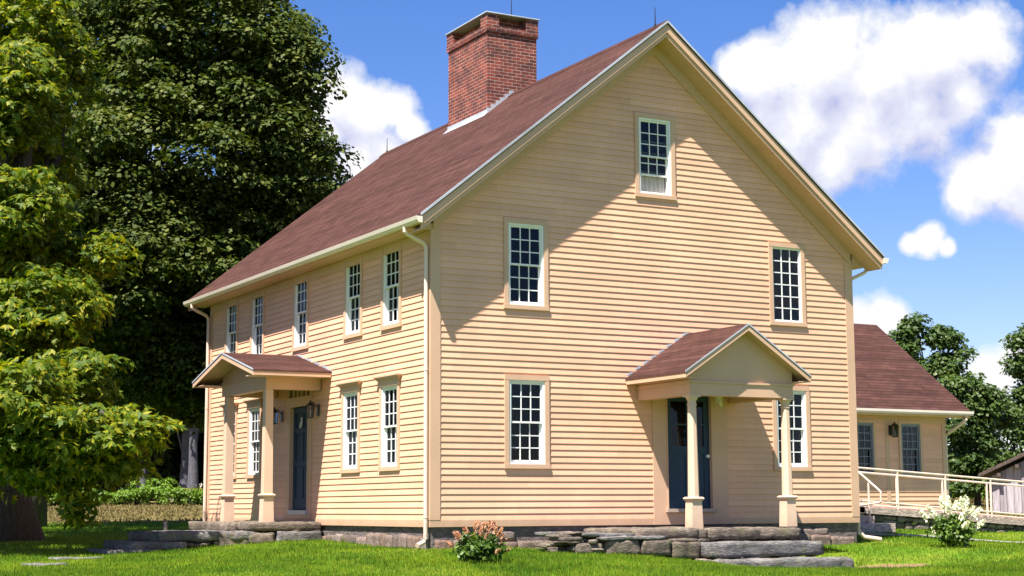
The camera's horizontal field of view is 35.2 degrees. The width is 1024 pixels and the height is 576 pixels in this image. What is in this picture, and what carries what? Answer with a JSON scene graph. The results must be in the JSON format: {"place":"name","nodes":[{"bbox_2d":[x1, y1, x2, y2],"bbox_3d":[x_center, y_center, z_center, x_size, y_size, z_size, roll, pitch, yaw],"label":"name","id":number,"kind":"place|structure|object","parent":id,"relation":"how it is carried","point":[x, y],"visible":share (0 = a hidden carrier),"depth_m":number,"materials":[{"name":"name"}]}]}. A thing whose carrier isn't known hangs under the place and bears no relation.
{"place":"outdoors","nodes":[
{"label":"outdoors","id":0,"kind":"place"},
{"bbox_2d":[0,497,1023,575],"bbox_3d":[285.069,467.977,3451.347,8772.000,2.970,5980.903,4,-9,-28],"label":"ground","id":1,"kind":"structure","parent":0,"point":[900,564],"depth_m":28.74,"materials":[{"name":"green plant"}]},
{"bbox_2d":[21,562,68,566],"bbox_3d":[-7.439,4.424,25.719,0.648,0.098,0.505,4,-9,-28],"label":"stepping stone","id":2,"kind":"object","parent":1,"relation":"on","point":[47,563],"visible":0.41,"depth_m":25.58,"materials":[{"name":"grey stone"}]},
{"bbox_2d":[47,493,64,505],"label":"hedge shrub","id":3,"kind":"object","parent":1,"relation":"on","point":[55,503],"visible":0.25,"depth_m":74.89,"materials":[{"name":"green plant"}]},
{"bbox_2d":[48,557,101,560],"bbox_3d":[-7.447,4.642,27.582,0.848,0.101,0.529,4,-9,-28],"label":"stepping stone","id":4,"kind":"object","parent":1,"relation":"on","point":[62,558],"visible":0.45,"depth_m":27.47,"materials":[{"name":"grey stone"}]},
{"bbox_2d":[0,0,187,542],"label":"hickory tree","id":5,"kind":"object","parent":1,"relation":"on","point":[67,439],"visible":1,"depth_m":32.15,"materials":[{"name":"green plant"}]},
{"bbox_2d":[84,488,112,504],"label":"hedge shrub","id":6,"kind":"object","parent":1,"relation":"on","point":[104,501],"visible":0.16,"depth_m":75.82,"materials":[{"name":"green plant"}]},
{"bbox_2d":[95,285,121,493],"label":"woodland tree","id":7,"kind":"object","parent":1,"relation":"on","point":[99,483],"depth_m":92.35,"materials":[{"name":"green plant"}]},
{"bbox_2d":[104,488,140,505],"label":"hedge shrub","id":8,"kind":"object","parent":1,"relation":"on","point":[122,495],"visible":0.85,"depth_m":76.45,"materials":[{"name":"green plant"}]},
{"bbox_2d":[103,350,145,503],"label":"woodland tree","id":9,"kind":"object","parent":1,"relation":"on","point":[142,480],"depth_m":79.35,"materials":[{"name":"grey plant"}]},
{"bbox_2d":[114,480,155,504],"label":"hedge shrub","id":10,"kind":"object","parent":1,"relation":"on","point":[140,492],"visible":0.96,"depth_m":76.79,"materials":[{"name":"green plant"}]},
{"bbox_2d":[89,278,203,503],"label":"woodland tree","id":11,"kind":"object","parent":1,"relation":"on","point":[171,464],"visible":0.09,"depth_m":84.17,"materials":[{"name":"green plant"}]},
{"bbox_2d":[102,477,201,500],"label":"woodland tree","id":12,"kind":"object","parent":1,"relation":"on","point":[131,488],"depth_m":111.12,"materials":[{"name":"green plant"}]},
{"bbox_2d":[143,477,177,504],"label":"hedge shrub","id":13,"kind":"object","parent":1,"relation":"on","point":[156,495],"visible":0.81,"depth_m":77.19,"materials":[{"name":"green plant"}]},
{"bbox_2d":[162,520,167,530],"bbox_3d":[-7.191,5.088,33.473,0.140,0.534,0.140,-6,-10,38],"label":"stone post","id":14,"kind":"object","parent":1,"relation":"on","point":[164,524],"visible":0.47,"depth_m":33.45,"materials":[{"name":"grey stone"}]},
{"bbox_2d":[151,409,200,502],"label":"woodland tree","id":15,"kind":"object","parent":1,"relation":"on","point":[184,448],"depth_m":80.44,"materials":[{"name":"grey plant"}]},
{"bbox_2d":[156,486,201,505],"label":"hedge shrub","id":16,"kind":"object","parent":1,"relation":"on","point":[180,496],"visible":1,"depth_m":74.85,"materials":[{"name":"green plant"}]},
{"bbox_2d":[150,430,207,490],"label":"woodland tree","id":17,"kind":"object","parent":1,"relation":"on","point":[200,451],"visible":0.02,"depth_m":89.32,"materials":[{"name":"green plant"}]},
{"bbox_2d":[169,409,204,504],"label":"woodland tree","id":18,"kind":"object","parent":1,"relation":"on","point":[192,480],"visible":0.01,"depth_m":78.45,"materials":[{"name":"grey plant"}]},
{"bbox_2d":[175,432,207,482],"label":"woodland tree","id":19,"kind":"object","parent":1,"relation":"on","point":[201,457],"depth_m":86.55,"materials":[{"name":"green plant"}]},
{"bbox_2d":[186,485,206,504],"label":"hedge shrub","id":20,"kind":"object","parent":1,"relation":"on","point":[198,501],"visible":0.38,"depth_m":75.63,"materials":[{"name":"green plant"}]},
{"bbox_2d":[30,0,364,527],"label":"maple tree","id":21,"kind":"object","parent":1,"relation":"on","point":[241,75],"visible":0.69,"depth_m":43.78,"materials":[{"name":"green plant"}]},
{"bbox_2d":[83,520,322,554],"bbox_3d":[-6.237,4.883,31.387,4.258,0.705,3.655,4,-9,-28],"label":"stone stoop","id":22,"kind":"object","parent":1,"relation":"on","point":[206,533],"visible":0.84,"depth_m":30.33,"materials":[{"name":"grey stone"}]},
{"bbox_2d":[446,520,510,563],"bbox_3d":[-0.390,3.673,23.281,0.980,0.676,0.920,4,-9,-28],"label":"pink hydrangea","id":23,"kind":"object","parent":1,"relation":"on","point":[483,545],"visible":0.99,"depth_m":23.15,"materials":[{"name":"green plant"}]},
{"bbox_2d":[183,0,888,549],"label":"colonial house","id":24,"kind":"structure","parent":1,"relation":"on","point":[519,304],"depth_m":29.83,"materials":[{"name":"paint"}]},
{"bbox_2d":[219,402,238,478],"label":"window","id":25,"kind":"structure","parent":24,"relation":"in","point":[235,403],"depth_m":35.77,"materials":[{"name":"paint"}]},
{"bbox_2d":[224,297,238,352],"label":"window","id":26,"kind":"structure","parent":24,"relation":"in","point":[231,314],"depth_m":36.65,"materials":[{"name":"paint"}]},
{"bbox_2d":[243,398,262,477],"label":"window","id":27,"kind":"structure","parent":24,"relation":"in","point":[254,406],"depth_m":34.85,"materials":[{"name":"paint"}]},
{"bbox_2d":[250,287,265,353],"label":"window","id":28,"kind":"structure","parent":24,"relation":"in","point":[257,306],"depth_m":35.16,"materials":[{"name":"paint"}]},
{"bbox_2d":[273,407,282,423],"bbox_3d":[-4.849,2.627,33.242,0.240,0.352,0.145,4,-9,-28],"label":"wall lantern","id":29,"kind":"object","parent":24,"relation":"attached to","point":[275,420],"depth_m":33.24,"materials":[{"name":"metal"}]},
{"bbox_2d":[293,407,306,508],"bbox_3d":[-4.216,3.411,32.356,0.096,2.030,0.960,4,-9,-28],"label":"door","id":30,"kind":"structure","parent":24,"relation":"in","point":[300,418],"depth_m":32.47,"materials":[{"name":"blue paint"}]},
{"bbox_2d":[291,272,309,351],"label":"window","id":31,"kind":"structure","parent":24,"relation":"in","point":[300,303],"depth_m":32.90,"materials":[{"name":"paint"}]},
{"bbox_2d":[306,400,318,417],"bbox_3d":[-3.890,2.366,31.507,0.240,0.352,0.145,4,-9,-28],"label":"wall lantern","id":32,"kind":"object","parent":24,"relation":"attached to","point":[310,403],"depth_m":31.49,"materials":[{"name":"metal"}]},
{"bbox_2d":[335,380,362,472],"bbox_3d":[-2.995,2.601,30.150,0.240,1.689,1.030,4,-9,-28],"label":"window","id":33,"kind":"structure","parent":24,"relation":"in","point":[350,391],"depth_m":30.25,"materials":[{"name":"paint"}]},
{"bbox_2d":[342,253,362,339],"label":"window","id":34,"kind":"structure","parent":24,"relation":"in","point":[353,276],"depth_m":30.54,"materials":[{"name":"paint"}]},
{"bbox_2d":[373,373,402,470],"bbox_3d":[-2.156,2.391,28.629,0.240,1.689,1.030,4,-9,-28],"label":"window","id":35,"kind":"structure","parent":24,"relation":"in","point":[389,385],"depth_m":28.73,"materials":[{"name":"paint"}]},
{"bbox_2d":[380,240,402,330],"bbox_3d":[-2.111,-0.035,28.932,0.167,1.538,0.880,4,-9,-28],"label":"window","id":36,"kind":"structure","parent":24,"relation":"in","point":[391,264],"depth_m":29.02,"materials":[{"name":"paint"}]},
{"bbox_2d":[503,217,549,310],"bbox_3d":[0.142,-0.392,28.616,0.907,1.610,0.497,4,-9,-28],"label":"window","id":37,"kind":"structure","parent":24,"relation":"in","point":[526,280],"depth_m":28.61,"materials":[{"name":"paint"}]},
{"bbox_2d":[504,374,550,468],"bbox_3d":[0.155,2.350,28.244,0.907,1.615,0.497,4,-9,-28],"label":"window","id":38,"kind":"structure","parent":24,"relation":"in","point":[526,397],"depth_m":28.23,"materials":[{"name":"paint"}]},
{"bbox_2d":[634,112,676,200],"bbox_3d":[2.552,-2.422,30.227,0.908,1.595,0.497,4,-9,-28],"label":"window","id":39,"kind":"structure","parent":24,"relation":"in","point":[654,134],"depth_m":30.17,"materials":[{"name":"paint"}]},
{"bbox_2d":[667,396,710,508],"bbox_3d":[3.176,3.012,29.748,1.013,2.250,0.320,4,-9,-28],"label":"door","id":40,"kind":"structure","parent":24,"relation":"in","point":[677,408],"depth_m":29.76,"materials":[{"name":"blue paint"}]},
{"bbox_2d":[768,241,806,326],"bbox_3d":[5.203,-0.043,31.361,0.883,1.610,0.497,4,-9,-28],"label":"window","id":41,"kind":"structure","parent":24,"relation":"in","point":[786,261],"depth_m":31.37,"materials":[{"name":"paint"}]},
{"bbox_2d":[772,386,812,470],"bbox_3d":[5.226,2.700,30.994,0.907,1.615,0.497,4,-9,-28],"label":"window","id":42,"kind":"structure","parent":24,"relation":"in","point":[799,410],"depth_m":30.97,"materials":[{"name":"paint"}]},
{"bbox_2d":[533,526,855,567],"bbox_3d":[2.752,4.507,27.394,5.384,0.892,3.050,4,-9,-28],"label":"stone stoop","id":43,"kind":"object","parent":1,"relation":"on","point":[775,546],"visible":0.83,"depth_m":26.92,"materials":[{"name":"grey stone"}]},
{"bbox_2d":[854,323,973,510],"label":"side wing","id":44,"kind":"structure","parent":1,"relation":"on","point":[912,398],"depth_m":42.40,"materials":[{"name":"beige wood"}]},
{"bbox_2d":[857,419,877,476],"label":"window","id":45,"kind":"structure","parent":44,"relation":"in","point":[866,428],"depth_m":41.63,"materials":[{"name":"paint"}]},
{"bbox_2d":[889,421,898,436],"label":"wall lantern","id":46,"kind":"object","parent":44,"relation":"attached to","point":[896,429],"depth_m":41.81,"materials":[{"name":"metal"}]},
{"bbox_2d":[898,420,924,476],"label":"window","id":47,"kind":"structure","parent":44,"relation":"in","point":[910,435],"depth_m":42.35,"materials":[{"name":"paint"}]},
{"bbox_2d":[887,311,986,418],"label":"ash tree","id":48,"kind":"object","parent":1,"relation":"on","point":[907,337],"visible":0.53,"depth_m":71.91,"materials":[{"name":"green plant"}]},
{"bbox_2d":[856,467,1023,532],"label":"access ramp","id":49,"kind":"structure","parent":1,"relation":"on","point":[880,518],"depth_m":36.89,"materials":[{"name":"stone"}]},
{"bbox_2d":[918,494,985,547],"bbox_3d":[8.282,4.386,30.348,1.073,1.025,1.139,-5,-9,34],"label":"white hydrangea","id":50,"kind":"object","parent":1,"relation":"on","point":[953,529],"visible":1,"depth_m":30.13,"materials":[{"name":"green plant"}]},
{"bbox_2d":[957,486,989,498],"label":"field shrub","id":51,"kind":"object","parent":1,"relation":"on","point":[983,494],"visible":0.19,"depth_m":83.19,"materials":[{"name":"green plant"}]},
{"bbox_2d":[937,372,1023,506],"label":"leafy tree","id":52,"kind":"object","parent":1,"relation":"on","point":[973,439],"visible":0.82,"depth_m":65.33,"materials":[{"name":"green plant"}]},
{"bbox_2d":[980,487,992,498],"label":"field shrub","id":53,"kind":"object","parent":1,"relation":"on","point":[985,493],"visible":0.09,"depth_m":82.80,"materials":[{"name":"green plant"}]},
{"bbox_2d":[978,452,1023,513],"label":"grey barn","id":54,"kind":"structure","parent":1,"relation":"on","point":[1007,499],"depth_m":54.36,"materials":[{"name":"grey wood"}]},
{"bbox_2d":[983,418,1023,493],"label":"young tree","id":55,"kind":"object","parent":1,"relation":"on","point":[1015,437],"visible":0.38,"depth_m":73.19,"materials":[{"name":"green plant"}]},
{"bbox_2d":[997,323,1023,445],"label":"broad tree","id":56,"kind":"object","parent":1,"relation":"on","point":[1015,364],"visible":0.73,"depth_m":77.92,"materials":[{"name":"green plant"}]},
{"bbox_2d":[2,0,1023,496],"label":"sky","id":57,"kind":"structure","parent":0,"point":[909,114],"materials":[{"name":"blue"}]},
{"bbox_2d":[47,498,1023,522],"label":"hayfield grass","id":58,"kind":"structure","parent":0,"point":[178,511],"depth_m":60.35,"materials":[{"name":"beige plant"}]},
{"bbox_2d":[858,533,1022,542],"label":"path","id":59,"kind":"structure","parent":0,"point":[921,536],"depth_m":33.94,"materials":[{"name":"grey stone"}]}
]}

